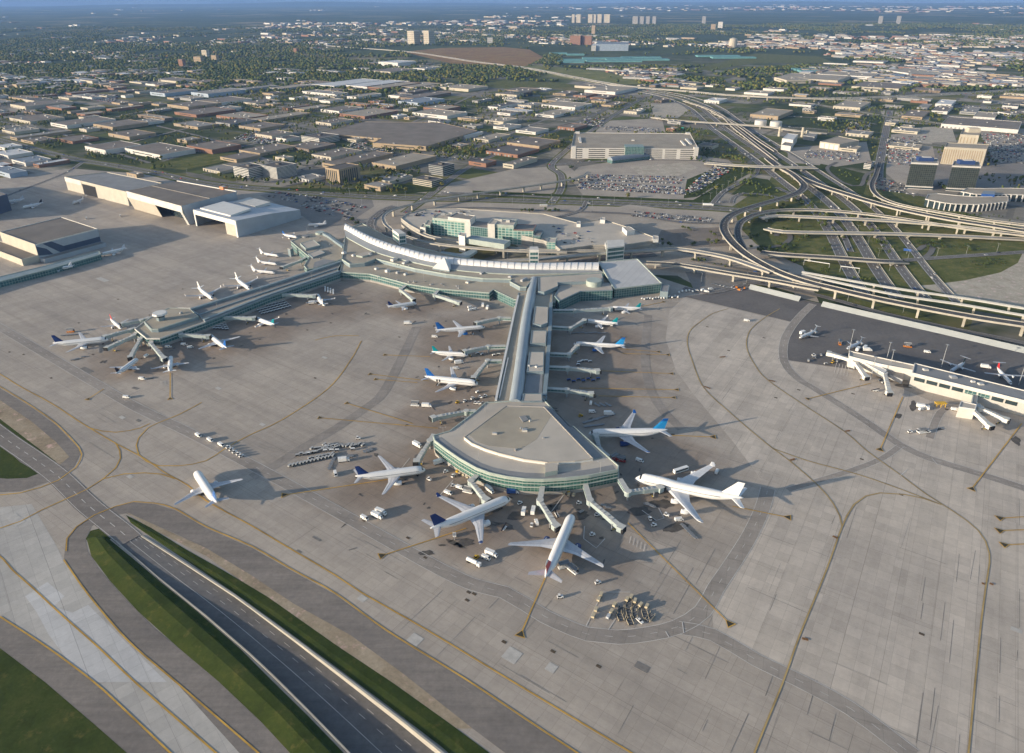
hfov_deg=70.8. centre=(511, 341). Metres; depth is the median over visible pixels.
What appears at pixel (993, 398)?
window
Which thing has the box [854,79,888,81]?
warehouse
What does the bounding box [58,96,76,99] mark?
warehouse
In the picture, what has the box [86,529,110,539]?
grass
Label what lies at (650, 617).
cargo rack
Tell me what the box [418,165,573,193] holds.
parking lot
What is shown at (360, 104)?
warehouse
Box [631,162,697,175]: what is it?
gravel lot
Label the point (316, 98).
warehouse
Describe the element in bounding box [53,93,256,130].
road
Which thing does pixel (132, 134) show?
warehouse
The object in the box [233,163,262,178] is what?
office block
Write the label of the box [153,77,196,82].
warehouse
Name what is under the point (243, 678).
grass bank
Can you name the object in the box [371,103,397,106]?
warehouse
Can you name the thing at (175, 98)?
warehouse
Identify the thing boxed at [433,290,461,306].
jet bridge
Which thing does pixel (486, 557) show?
van
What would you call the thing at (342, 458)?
box truck
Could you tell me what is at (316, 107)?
warehouse
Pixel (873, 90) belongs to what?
warehouse
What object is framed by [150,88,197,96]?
warehouse
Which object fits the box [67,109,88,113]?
warehouse
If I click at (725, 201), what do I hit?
road
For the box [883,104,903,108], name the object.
warehouse
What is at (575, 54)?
stable
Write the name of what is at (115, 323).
airliner
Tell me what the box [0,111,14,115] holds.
warehouse
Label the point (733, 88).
warehouse
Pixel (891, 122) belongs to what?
warehouse
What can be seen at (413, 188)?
grass field
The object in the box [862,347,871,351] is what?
box truck
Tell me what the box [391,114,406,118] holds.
warehouse
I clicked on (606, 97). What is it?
warehouse
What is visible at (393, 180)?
warehouse
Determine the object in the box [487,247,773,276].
viaduct
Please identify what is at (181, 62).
apartment tower
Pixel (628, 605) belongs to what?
cargo rack
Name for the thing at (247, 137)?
road
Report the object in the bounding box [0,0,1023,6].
sky
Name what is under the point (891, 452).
vehicle lane
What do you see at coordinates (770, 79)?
pond
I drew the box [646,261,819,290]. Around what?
viaduct
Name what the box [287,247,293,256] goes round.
stair tower
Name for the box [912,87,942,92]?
warehouse
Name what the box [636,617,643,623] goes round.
car
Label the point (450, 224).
terminal offices
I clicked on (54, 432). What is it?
taxiway shoulder
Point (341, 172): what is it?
office building
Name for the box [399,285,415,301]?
jet bridge
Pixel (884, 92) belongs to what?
warehouse
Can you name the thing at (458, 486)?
van
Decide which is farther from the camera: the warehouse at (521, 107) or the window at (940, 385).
the warehouse at (521, 107)
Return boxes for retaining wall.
[116,541,349,752]
[141,535,443,752]
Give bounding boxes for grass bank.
[87,537,342,752]
[126,515,488,752]
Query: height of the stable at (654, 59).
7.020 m
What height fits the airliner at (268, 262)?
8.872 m
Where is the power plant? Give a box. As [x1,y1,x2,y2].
[778,126,817,150]
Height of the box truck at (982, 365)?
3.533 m
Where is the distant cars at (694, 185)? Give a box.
[1,48,1023,217]
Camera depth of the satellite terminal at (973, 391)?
594.06 m
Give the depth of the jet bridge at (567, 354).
653.91 m
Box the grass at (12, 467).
[0,447,37,478]
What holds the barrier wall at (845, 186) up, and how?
on the ground at (258, 16)
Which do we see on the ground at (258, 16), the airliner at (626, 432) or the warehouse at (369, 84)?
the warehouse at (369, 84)
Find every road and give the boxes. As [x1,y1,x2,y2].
[0,122,150,162]
[0,138,775,214]
[0,424,140,545]
[7,162,83,195]
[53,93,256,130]
[122,536,434,752]
[131,102,314,142]
[158,126,271,162]
[162,114,335,160]
[236,110,415,169]
[241,105,408,146]
[242,108,343,117]
[272,88,488,182]
[318,44,1015,97]
[337,46,1018,98]
[342,218,656,262]
[351,93,485,106]
[366,206,396,230]
[370,119,506,143]
[393,154,468,163]
[402,109,606,212]
[426,106,590,125]
[441,192,728,203]
[446,207,732,223]
[475,99,591,147]
[548,96,646,202]
[552,159,732,164]
[555,200,588,217]
[576,80,868,293]
[597,83,901,298]
[630,86,959,301]
[640,89,928,298]
[680,251,788,271]
[683,282,1023,343]
[693,259,834,283]
[710,168,759,202]
[728,193,786,202]
[763,229,792,248]
[776,187,853,251]
[782,126,1023,151]
[788,116,873,123]
[795,100,1022,135]
[825,162,882,185]
[873,110,892,176]
[897,100,1022,116]
[903,250,1023,261]
[906,193,1023,206]
[915,243,934,257]
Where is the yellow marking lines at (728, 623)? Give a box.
[0,301,1023,752]
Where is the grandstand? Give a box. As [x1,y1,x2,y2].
[591,42,628,50]
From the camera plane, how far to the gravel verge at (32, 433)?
551.52 m
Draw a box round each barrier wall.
[316,44,1023,97]
[333,46,1022,98]
[527,68,904,298]
[529,68,960,300]
[539,71,870,293]
[554,73,931,298]
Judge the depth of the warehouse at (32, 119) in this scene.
1943.76 m
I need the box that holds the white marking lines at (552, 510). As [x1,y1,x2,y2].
[0,304,1015,751]
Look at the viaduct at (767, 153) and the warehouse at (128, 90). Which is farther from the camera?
the warehouse at (128, 90)
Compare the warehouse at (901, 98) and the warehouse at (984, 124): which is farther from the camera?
the warehouse at (901, 98)
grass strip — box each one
[756,284,794,294]
[817,293,930,319]
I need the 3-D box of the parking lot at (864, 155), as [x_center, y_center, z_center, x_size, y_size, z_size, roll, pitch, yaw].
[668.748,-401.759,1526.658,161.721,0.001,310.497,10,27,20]
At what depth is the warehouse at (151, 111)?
2070.26 m
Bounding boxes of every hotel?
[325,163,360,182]
[924,193,1007,211]
[940,142,989,165]
[958,127,980,143]
[960,188,1023,201]
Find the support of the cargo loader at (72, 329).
on the apron at (166, 259)
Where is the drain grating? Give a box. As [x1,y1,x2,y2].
[9,299,948,667]
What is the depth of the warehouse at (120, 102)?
2251.16 m
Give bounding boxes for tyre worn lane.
[249,327,420,479]
[641,315,685,429]
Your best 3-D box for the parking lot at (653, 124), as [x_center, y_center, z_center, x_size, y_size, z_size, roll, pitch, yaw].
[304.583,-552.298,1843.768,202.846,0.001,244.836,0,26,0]
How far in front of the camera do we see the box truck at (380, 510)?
461.56 m
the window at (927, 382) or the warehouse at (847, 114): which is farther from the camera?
the warehouse at (847, 114)
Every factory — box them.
[378,60,415,65]
[819,136,858,150]
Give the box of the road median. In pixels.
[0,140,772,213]
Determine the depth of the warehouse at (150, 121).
1907.15 m
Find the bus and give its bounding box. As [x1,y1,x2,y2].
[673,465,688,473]
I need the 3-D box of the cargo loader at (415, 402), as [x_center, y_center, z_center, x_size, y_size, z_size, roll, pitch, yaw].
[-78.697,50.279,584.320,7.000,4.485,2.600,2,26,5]
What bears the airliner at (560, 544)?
on the apron at (166, 259)
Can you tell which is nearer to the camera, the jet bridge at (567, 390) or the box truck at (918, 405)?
the box truck at (918, 405)
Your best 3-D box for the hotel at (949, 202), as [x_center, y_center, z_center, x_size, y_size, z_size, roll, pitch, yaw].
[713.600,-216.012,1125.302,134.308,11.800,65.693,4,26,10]
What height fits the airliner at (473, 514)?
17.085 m
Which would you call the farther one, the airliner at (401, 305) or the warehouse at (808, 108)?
the warehouse at (808, 108)
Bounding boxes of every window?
[606,243,623,251]
[606,249,623,254]
[606,255,622,258]
[914,377,924,382]
[926,380,936,385]
[939,383,949,388]
[951,386,962,391]
[965,390,976,394]
[978,393,989,398]
[991,396,1003,402]
[1005,400,1017,405]
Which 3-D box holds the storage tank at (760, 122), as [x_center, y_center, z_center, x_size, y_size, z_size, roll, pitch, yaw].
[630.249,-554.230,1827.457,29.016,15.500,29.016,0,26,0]
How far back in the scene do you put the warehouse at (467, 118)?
1926.91 m
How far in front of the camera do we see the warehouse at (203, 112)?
2049.87 m
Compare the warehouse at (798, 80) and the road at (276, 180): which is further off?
the warehouse at (798, 80)
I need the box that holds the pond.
[744,74,775,85]
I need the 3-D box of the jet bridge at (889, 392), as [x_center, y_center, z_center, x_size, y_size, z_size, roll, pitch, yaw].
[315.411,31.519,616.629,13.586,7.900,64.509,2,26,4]
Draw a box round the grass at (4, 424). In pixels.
[0,419,55,461]
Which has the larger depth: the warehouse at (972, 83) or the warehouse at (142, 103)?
the warehouse at (972, 83)
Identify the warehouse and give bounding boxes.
[0,99,15,104]
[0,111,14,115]
[0,143,22,149]
[0,148,33,158]
[0,161,12,166]
[0,166,27,177]
[1,125,21,128]
[2,126,39,134]
[8,95,34,99]
[9,114,64,123]
[10,99,73,109]
[10,129,71,140]
[11,155,50,166]
[21,136,56,143]
[23,88,70,93]
[23,97,52,101]
[24,110,41,114]
[33,94,56,97]
[33,158,69,167]
[46,104,76,109]
[50,116,115,128]
[56,134,98,143]
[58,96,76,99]
[64,89,108,94]
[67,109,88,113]
[72,93,94,97]
[76,111,105,115]
[79,87,96,90]
[79,115,98,118]
[79,127,99,131]
[80,105,104,109]
[82,95,101,98]
[85,140,140,154]
[93,119,148,129]
[95,82,118,86]
[99,94,115,97]
[103,83,129,87]
[106,105,143,111]
[107,86,126,89]
[108,129,156,139]
[109,80,124,82]
[111,101,129,104]
[118,89,138,92]
[121,94,133,97]
[125,142,195,159]
[126,171,143,177]
[128,101,152,105]
[129,81,147,83]
[135,88,166,93]
[137,113,173,120]
[137,118,163,124]
[145,82,165,85]
[145,109,159,113]
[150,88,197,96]
[151,102,167,105]
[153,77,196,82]
[153,107,171,111]
[155,83,176,86]
[167,95,188,99]
[167,100,221,109]
[174,107,235,117]
[174,120,217,129]
[176,83,197,86]
[177,136,201,143]
[180,96,203,100]
[186,140,241,153]
[190,79,218,83]
[191,88,246,97]
[195,96,251,104]
[203,164,233,173]
[215,118,256,126]
[216,111,267,118]
[220,105,241,109]
[220,152,260,162]
[224,83,251,87]
[232,79,262,82]
[237,85,277,91]
[239,122,284,130]
[239,143,296,155]
[243,99,279,104]
[251,111,310,121]
[252,104,268,107]
[255,130,293,138]
[262,91,285,94]
[266,95,278,98]
[266,102,281,105]
[269,84,311,90]
[275,155,293,161]
[276,135,299,141]
[282,104,309,110]
[289,96,308,99]
[292,141,335,151]
[293,104,330,111]
[295,173,324,182]
[298,80,328,82]
[302,89,347,95]
[308,96,327,100]
[311,147,361,159]
[314,78,381,87]
[316,118,352,125]
[319,98,343,102]
[321,105,362,113]
[322,150,392,166]
[324,88,342,91]
[324,121,476,150]
[330,95,344,97]
[339,108,397,118]
[345,102,371,106]
[346,80,409,89]
[347,93,381,98]
[347,137,364,142]
[364,81,419,89]
[364,181,392,191]
[368,68,415,72]
[368,100,383,102]
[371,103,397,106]
[372,152,435,170]
[373,173,412,183]
[380,106,393,108]
[388,93,412,97]
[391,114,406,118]
[397,89,428,93]
[398,97,444,105]
[399,91,450,99]
[401,82,441,88]
[403,107,416,111]
[404,116,415,119]
[412,109,466,118]
[413,66,438,70]
[423,85,440,89]
[423,104,460,110]
[428,118,450,122]
[439,84,487,91]
[452,143,469,148]
[456,131,482,138]
[458,116,483,121]
[463,123,482,128]
[469,158,495,166]
[472,98,491,102]
[474,133,510,142]
[485,117,517,124]
[486,145,538,157]
[488,102,521,109]
[493,123,520,129]
[496,91,520,97]
[497,110,518,115]
[499,107,533,113]
[503,156,536,168]
[504,98,527,102]
[505,87,540,92]
[507,136,560,149]
[515,106,527,108]
[516,127,548,134]
[518,102,543,107]
[535,109,574,117]
[537,88,551,90]
[541,101,591,109]
[542,97,577,102]
[553,90,578,95]
[558,123,586,130]
[573,93,596,97]
[575,84,604,88]
[584,85,637,94]
[590,94,617,99]
[591,99,611,103]
[601,101,626,106]
[623,75,649,79]
[624,110,640,113]
[627,69,648,71]
[646,71,665,73]
[653,98,668,102]
[666,126,678,131]
[667,119,683,124]
[678,81,701,84]
[680,85,703,89]
[698,142,718,148]
[704,98,726,103]
[725,87,739,90]
[744,90,774,95]
[750,108,792,119]
[763,87,787,91]
[774,77,810,83]
[778,73,850,82]
[789,102,814,106]
[792,93,809,96]
[802,107,813,110]
[802,109,816,113]
[806,86,832,90]
[818,82,844,85]
[818,116,836,120]
[819,71,879,78]
[833,91,863,94]
[833,100,870,110]
[835,112,863,117]
[839,145,860,151]
[845,130,873,137]
[851,81,907,90]
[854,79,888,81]
[863,88,878,91]
[878,68,940,74]
[879,90,893,94]
[880,98,894,101]
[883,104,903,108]
[885,120,898,125]
[888,142,922,150]
[891,127,920,133]
[897,96,932,101]
[900,124,914,127]
[901,110,929,119]
[910,100,928,103]
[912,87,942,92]
[917,103,931,109]
[932,105,952,113]
[935,99,955,106]
[940,116,1021,132]
[959,106,980,114]
[967,80,981,85]
[973,111,997,119]
[977,94,992,98]
[983,99,992,102]
[998,111,1023,116]
[1000,95,1023,98]
[1000,107,1011,110]
[1002,103,1018,108]
[1004,93,1023,95]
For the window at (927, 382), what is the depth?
598.68 m
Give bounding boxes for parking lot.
[260,187,373,227]
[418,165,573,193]
[569,155,732,199]
[583,205,712,222]
[596,119,664,132]
[651,103,687,117]
[658,227,730,247]
[788,142,870,166]
[886,133,934,196]
[921,148,1023,191]
[980,128,1023,162]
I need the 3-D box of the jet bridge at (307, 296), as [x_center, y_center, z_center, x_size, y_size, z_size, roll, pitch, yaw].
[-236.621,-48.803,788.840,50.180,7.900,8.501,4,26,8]
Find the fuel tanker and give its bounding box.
[466,556,480,566]
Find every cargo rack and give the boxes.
[616,612,623,620]
[617,605,623,614]
[625,600,631,609]
[625,614,633,625]
[626,610,632,618]
[631,601,638,610]
[631,607,638,617]
[641,610,648,619]
[645,613,654,621]
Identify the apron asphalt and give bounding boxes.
[684,289,1023,389]
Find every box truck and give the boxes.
[338,456,349,462]
[371,510,382,519]
[375,506,386,515]
[412,440,421,448]
[421,402,431,407]
[433,458,443,465]
[454,359,463,364]
[484,484,493,493]
[484,547,497,557]
[506,488,518,493]
[521,506,525,515]
[530,505,535,514]
[604,410,613,415]
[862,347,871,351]
[916,403,926,408]
[980,363,990,368]
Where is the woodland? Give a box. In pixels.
[0,22,1023,220]
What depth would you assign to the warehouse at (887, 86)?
2565.48 m
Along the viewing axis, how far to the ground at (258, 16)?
2840.96 m
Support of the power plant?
on the ground at (258, 16)
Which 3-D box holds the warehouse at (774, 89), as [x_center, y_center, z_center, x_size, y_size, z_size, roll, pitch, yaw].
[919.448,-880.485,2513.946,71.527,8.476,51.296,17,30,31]
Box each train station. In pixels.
[441,232,510,257]
[607,153,649,163]
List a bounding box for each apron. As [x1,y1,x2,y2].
[0,169,1023,752]
[666,298,1023,752]
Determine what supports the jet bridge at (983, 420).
on the apron at (869, 622)
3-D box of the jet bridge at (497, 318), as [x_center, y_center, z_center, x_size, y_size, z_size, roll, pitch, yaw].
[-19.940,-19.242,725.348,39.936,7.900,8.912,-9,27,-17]
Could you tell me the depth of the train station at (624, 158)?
1440.25 m
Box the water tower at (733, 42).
[729,38,736,47]
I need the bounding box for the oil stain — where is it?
[99,293,1020,563]
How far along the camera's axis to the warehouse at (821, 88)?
2518.95 m
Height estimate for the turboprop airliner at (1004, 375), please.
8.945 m
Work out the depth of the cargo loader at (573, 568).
414.35 m
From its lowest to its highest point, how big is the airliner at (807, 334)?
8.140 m
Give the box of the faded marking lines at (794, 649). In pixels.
[687,308,990,752]
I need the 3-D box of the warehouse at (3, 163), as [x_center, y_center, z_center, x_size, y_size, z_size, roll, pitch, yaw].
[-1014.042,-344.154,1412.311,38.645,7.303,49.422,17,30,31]
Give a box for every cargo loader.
[66,327,74,332]
[410,400,419,406]
[462,485,472,493]
[558,559,569,569]
[567,562,578,574]
[610,451,618,460]
[616,455,625,462]
[903,342,911,347]
[918,427,928,433]
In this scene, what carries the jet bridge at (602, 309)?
on the apron at (166, 259)
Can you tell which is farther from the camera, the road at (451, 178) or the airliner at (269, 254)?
the road at (451, 178)
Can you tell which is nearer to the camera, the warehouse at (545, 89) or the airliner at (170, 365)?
the airliner at (170, 365)
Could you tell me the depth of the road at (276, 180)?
1598.15 m
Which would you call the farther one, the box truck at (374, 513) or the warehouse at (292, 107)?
the warehouse at (292, 107)
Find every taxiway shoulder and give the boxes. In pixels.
[0,389,79,491]
[0,618,167,752]
[64,502,574,752]
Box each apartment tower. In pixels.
[178,59,185,65]
[193,56,203,61]
[201,50,209,56]
[211,55,218,59]
[407,31,419,44]
[422,30,434,44]
[487,37,492,42]
[570,35,580,44]
[576,14,580,22]
[581,35,591,44]
[588,14,592,22]
[591,25,595,33]
[592,14,595,22]
[596,14,601,22]
[603,14,610,22]
[632,16,638,23]
[639,16,644,23]
[646,16,649,23]
[652,16,656,23]
[718,22,722,27]
[878,16,882,23]
[896,16,901,23]
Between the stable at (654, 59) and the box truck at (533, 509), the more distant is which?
the stable at (654, 59)
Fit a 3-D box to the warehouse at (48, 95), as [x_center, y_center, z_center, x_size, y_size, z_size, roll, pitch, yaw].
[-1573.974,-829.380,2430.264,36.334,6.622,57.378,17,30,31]
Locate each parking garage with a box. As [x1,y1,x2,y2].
[401,208,658,254]
[571,131,698,159]
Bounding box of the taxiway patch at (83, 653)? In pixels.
[25,582,165,681]
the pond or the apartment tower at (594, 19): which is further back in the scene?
the apartment tower at (594, 19)
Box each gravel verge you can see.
[0,400,68,464]
[128,513,470,727]
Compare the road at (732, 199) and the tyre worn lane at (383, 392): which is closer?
the tyre worn lane at (383, 392)
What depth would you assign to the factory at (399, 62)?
3466.88 m
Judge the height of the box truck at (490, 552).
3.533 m
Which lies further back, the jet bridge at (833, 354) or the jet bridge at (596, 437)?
the jet bridge at (833, 354)
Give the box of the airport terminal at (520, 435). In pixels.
[134,223,669,494]
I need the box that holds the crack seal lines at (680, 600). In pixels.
[32,272,1022,752]
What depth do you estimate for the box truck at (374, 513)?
458.35 m
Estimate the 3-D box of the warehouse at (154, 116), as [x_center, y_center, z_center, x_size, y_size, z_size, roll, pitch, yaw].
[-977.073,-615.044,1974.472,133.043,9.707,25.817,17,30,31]
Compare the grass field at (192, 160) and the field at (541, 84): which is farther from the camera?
the field at (541, 84)
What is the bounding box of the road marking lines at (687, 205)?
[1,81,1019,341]
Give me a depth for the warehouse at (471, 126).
1813.20 m
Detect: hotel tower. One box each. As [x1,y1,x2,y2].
[905,156,938,189]
[945,159,980,191]
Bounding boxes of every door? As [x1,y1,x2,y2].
[82,184,97,197]
[168,202,186,218]
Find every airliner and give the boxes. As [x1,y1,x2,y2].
[9,196,23,203]
[22,199,42,208]
[51,332,107,351]
[57,262,74,271]
[72,196,85,204]
[100,314,127,329]
[101,244,126,255]
[109,358,139,373]
[151,356,188,371]
[174,470,242,507]
[185,282,220,299]
[198,335,239,349]
[225,273,257,289]
[249,264,274,274]
[253,256,276,265]
[255,317,278,326]
[257,247,278,257]
[281,231,297,238]
[307,294,334,304]
[308,220,325,226]
[354,456,424,494]
[386,301,416,309]
[421,367,477,391]
[421,492,510,543]
[430,346,467,360]
[435,320,484,336]
[508,514,603,582]
[574,336,624,353]
[587,315,618,328]
[588,410,671,452]
[612,303,641,313]
[635,462,746,522]
[799,324,820,338]
[847,336,863,349]
[940,355,975,371]
[984,362,1023,384]
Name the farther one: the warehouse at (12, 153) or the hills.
the hills
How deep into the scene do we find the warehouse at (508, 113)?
2018.25 m
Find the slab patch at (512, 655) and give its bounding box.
[6,277,1021,673]
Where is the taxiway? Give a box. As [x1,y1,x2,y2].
[0,504,238,752]
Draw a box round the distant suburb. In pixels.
[0,5,1023,87]
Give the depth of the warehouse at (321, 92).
2447.39 m
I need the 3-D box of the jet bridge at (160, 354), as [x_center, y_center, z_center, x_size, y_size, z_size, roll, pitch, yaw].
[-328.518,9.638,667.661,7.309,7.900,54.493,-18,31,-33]
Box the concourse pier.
[0,251,101,287]
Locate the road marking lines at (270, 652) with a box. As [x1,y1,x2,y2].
[131,537,408,752]
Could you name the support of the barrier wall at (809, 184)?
on the ground at (258, 16)
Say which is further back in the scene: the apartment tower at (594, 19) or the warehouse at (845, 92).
the apartment tower at (594, 19)
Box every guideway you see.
[382,171,590,260]
[801,273,1023,320]
[802,271,1023,310]
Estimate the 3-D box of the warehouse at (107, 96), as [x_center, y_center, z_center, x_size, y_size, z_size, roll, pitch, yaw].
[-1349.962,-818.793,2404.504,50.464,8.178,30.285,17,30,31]
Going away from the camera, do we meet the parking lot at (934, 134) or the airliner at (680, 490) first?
the airliner at (680, 490)
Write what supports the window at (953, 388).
in the satellite terminal at (973, 391)
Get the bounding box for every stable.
[563,59,598,60]
[563,61,584,62]
[566,53,584,55]
[582,57,628,58]
[586,60,641,61]
[605,58,669,60]
[621,56,661,57]
[695,55,739,56]
[710,56,755,58]
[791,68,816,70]
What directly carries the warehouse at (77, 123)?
on the ground at (258, 16)
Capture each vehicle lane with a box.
[0,323,774,643]
[679,622,918,752]
[779,303,1023,490]
[786,444,902,490]
[926,402,959,438]
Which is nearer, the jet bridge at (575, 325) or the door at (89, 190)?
the jet bridge at (575, 325)
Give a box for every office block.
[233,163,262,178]
[261,161,297,178]
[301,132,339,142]
[413,175,442,186]
[428,161,454,175]
[514,90,532,96]
[863,161,874,168]
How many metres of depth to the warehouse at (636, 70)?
3125.55 m
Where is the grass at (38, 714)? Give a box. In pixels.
[0,649,125,752]
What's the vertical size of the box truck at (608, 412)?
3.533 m
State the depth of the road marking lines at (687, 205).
1164.11 m
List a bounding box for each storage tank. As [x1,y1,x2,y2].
[754,119,766,125]
[770,121,781,126]
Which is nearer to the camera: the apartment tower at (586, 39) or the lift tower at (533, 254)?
the lift tower at (533, 254)
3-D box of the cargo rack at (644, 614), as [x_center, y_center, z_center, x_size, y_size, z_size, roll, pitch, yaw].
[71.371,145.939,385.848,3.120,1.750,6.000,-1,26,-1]
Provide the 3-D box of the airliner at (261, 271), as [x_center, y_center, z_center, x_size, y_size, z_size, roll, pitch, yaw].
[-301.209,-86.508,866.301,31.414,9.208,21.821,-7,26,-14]
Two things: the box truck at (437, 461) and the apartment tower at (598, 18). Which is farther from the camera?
the apartment tower at (598, 18)
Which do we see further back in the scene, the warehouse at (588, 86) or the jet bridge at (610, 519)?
the warehouse at (588, 86)
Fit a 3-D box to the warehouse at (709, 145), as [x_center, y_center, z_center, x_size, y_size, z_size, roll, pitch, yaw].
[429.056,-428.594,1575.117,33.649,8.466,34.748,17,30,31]
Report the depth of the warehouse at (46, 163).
1429.05 m
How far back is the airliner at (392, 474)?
491.60 m
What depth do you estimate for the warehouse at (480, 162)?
1414.94 m
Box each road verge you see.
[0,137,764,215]
[401,108,607,211]
[546,96,647,202]
[785,126,1023,152]
[797,100,1023,136]
[871,110,894,177]
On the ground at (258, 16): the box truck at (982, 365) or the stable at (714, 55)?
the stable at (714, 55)
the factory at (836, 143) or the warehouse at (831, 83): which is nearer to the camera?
the factory at (836, 143)
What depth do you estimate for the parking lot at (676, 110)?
2083.60 m
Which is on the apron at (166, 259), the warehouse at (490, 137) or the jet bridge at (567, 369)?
the jet bridge at (567, 369)
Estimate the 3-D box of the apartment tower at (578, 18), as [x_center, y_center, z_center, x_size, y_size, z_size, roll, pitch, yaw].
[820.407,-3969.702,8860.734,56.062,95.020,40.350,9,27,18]
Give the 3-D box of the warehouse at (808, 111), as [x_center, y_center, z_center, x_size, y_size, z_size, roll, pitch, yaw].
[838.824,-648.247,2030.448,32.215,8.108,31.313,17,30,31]
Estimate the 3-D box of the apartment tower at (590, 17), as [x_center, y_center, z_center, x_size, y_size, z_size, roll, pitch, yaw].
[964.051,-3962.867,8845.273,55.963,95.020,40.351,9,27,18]
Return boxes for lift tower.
[392,229,405,244]
[529,247,538,262]
[605,239,624,260]
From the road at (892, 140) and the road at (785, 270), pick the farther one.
the road at (892, 140)
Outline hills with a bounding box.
[0,1,1023,8]
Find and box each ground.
[0,4,1023,346]
[239,194,408,235]
[369,194,818,301]
[686,272,782,292]
[881,111,930,123]
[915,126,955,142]
[919,254,1023,306]
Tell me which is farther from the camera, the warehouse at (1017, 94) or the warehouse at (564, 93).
the warehouse at (564, 93)
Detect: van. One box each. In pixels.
[360,514,368,520]
[444,489,452,494]
[456,484,462,489]
[481,553,490,560]
[635,457,643,462]
[674,516,683,521]
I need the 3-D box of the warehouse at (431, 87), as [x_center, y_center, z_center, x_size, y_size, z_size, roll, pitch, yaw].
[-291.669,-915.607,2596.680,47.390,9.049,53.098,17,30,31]
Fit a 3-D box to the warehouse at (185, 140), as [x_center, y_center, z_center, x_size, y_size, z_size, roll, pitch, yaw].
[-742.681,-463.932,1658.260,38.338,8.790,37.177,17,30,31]
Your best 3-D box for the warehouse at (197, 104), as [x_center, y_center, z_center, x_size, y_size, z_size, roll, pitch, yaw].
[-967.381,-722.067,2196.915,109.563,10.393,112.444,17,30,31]
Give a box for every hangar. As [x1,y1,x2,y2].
[0,191,11,213]
[0,217,106,265]
[64,172,161,205]
[126,180,237,224]
[193,197,300,237]
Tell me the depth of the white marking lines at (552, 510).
454.95 m
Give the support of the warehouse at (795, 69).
on the ground at (258, 16)
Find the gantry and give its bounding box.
[934,401,946,406]
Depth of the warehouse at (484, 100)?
2269.62 m
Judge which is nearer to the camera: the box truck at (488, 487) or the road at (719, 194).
the box truck at (488, 487)
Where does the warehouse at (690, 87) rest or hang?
on the ground at (258, 16)
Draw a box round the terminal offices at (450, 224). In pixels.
[420,212,556,254]
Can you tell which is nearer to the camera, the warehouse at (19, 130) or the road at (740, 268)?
the road at (740, 268)
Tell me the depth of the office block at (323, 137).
1645.94 m
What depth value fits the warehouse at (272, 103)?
2213.16 m
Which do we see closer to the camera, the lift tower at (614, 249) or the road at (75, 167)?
the lift tower at (614, 249)
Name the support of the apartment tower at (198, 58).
on the ground at (258, 16)
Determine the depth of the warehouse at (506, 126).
1803.03 m
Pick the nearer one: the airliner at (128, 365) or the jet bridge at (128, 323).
the airliner at (128, 365)
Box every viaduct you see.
[411,228,659,256]
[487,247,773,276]
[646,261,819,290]
[651,117,826,134]
[683,101,777,160]
[704,162,817,170]
[711,112,777,151]
[719,165,1023,335]
[734,208,1023,249]
[739,95,873,101]
[758,214,1023,236]
[760,250,909,265]
[763,227,1023,240]
[764,158,1023,233]
[869,162,1023,225]
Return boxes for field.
[39,103,91,114]
[150,152,235,169]
[270,187,409,191]
[393,183,438,193]
[407,47,542,65]
[453,65,649,84]
[473,191,708,202]
[482,80,574,87]
[587,167,753,201]
[637,74,748,91]
[684,167,735,197]
[698,53,833,70]
[732,177,780,196]
[733,169,1023,317]
[812,164,868,193]
[859,254,1021,285]
[871,102,933,109]
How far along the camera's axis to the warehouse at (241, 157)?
1473.88 m
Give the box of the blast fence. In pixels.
[748,284,1023,352]
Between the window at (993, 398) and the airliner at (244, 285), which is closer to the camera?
the window at (993, 398)
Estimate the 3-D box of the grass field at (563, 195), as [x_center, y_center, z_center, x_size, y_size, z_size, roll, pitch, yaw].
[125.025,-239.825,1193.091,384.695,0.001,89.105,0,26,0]
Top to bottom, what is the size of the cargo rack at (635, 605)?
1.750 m
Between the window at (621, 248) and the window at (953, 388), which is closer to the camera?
the window at (953, 388)
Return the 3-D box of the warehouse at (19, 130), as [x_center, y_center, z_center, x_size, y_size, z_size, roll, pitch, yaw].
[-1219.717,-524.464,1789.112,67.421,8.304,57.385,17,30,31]
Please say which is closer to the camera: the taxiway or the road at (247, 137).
the taxiway
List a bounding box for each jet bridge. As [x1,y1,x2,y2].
[101,327,135,341]
[103,332,137,350]
[119,316,148,327]
[127,336,143,360]
[148,340,167,361]
[178,332,211,342]
[223,316,256,323]
[279,256,306,270]
[282,293,316,300]
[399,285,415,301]
[413,434,434,465]
[428,409,475,424]
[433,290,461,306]
[461,344,505,356]
[467,474,490,504]
[470,358,501,380]
[473,316,510,325]
[536,486,560,532]
[547,387,594,400]
[549,365,601,377]
[550,343,579,360]
[552,318,587,334]
[553,306,614,316]
[583,483,626,534]
[592,432,609,456]
[618,478,665,500]
[825,350,851,362]
[852,360,870,380]
[882,371,893,396]
[973,406,995,430]
[977,403,1010,424]
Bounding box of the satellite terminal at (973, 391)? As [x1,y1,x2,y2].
[847,351,1023,418]
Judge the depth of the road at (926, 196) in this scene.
1161.96 m
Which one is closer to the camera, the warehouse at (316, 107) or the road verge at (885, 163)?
the road verge at (885, 163)

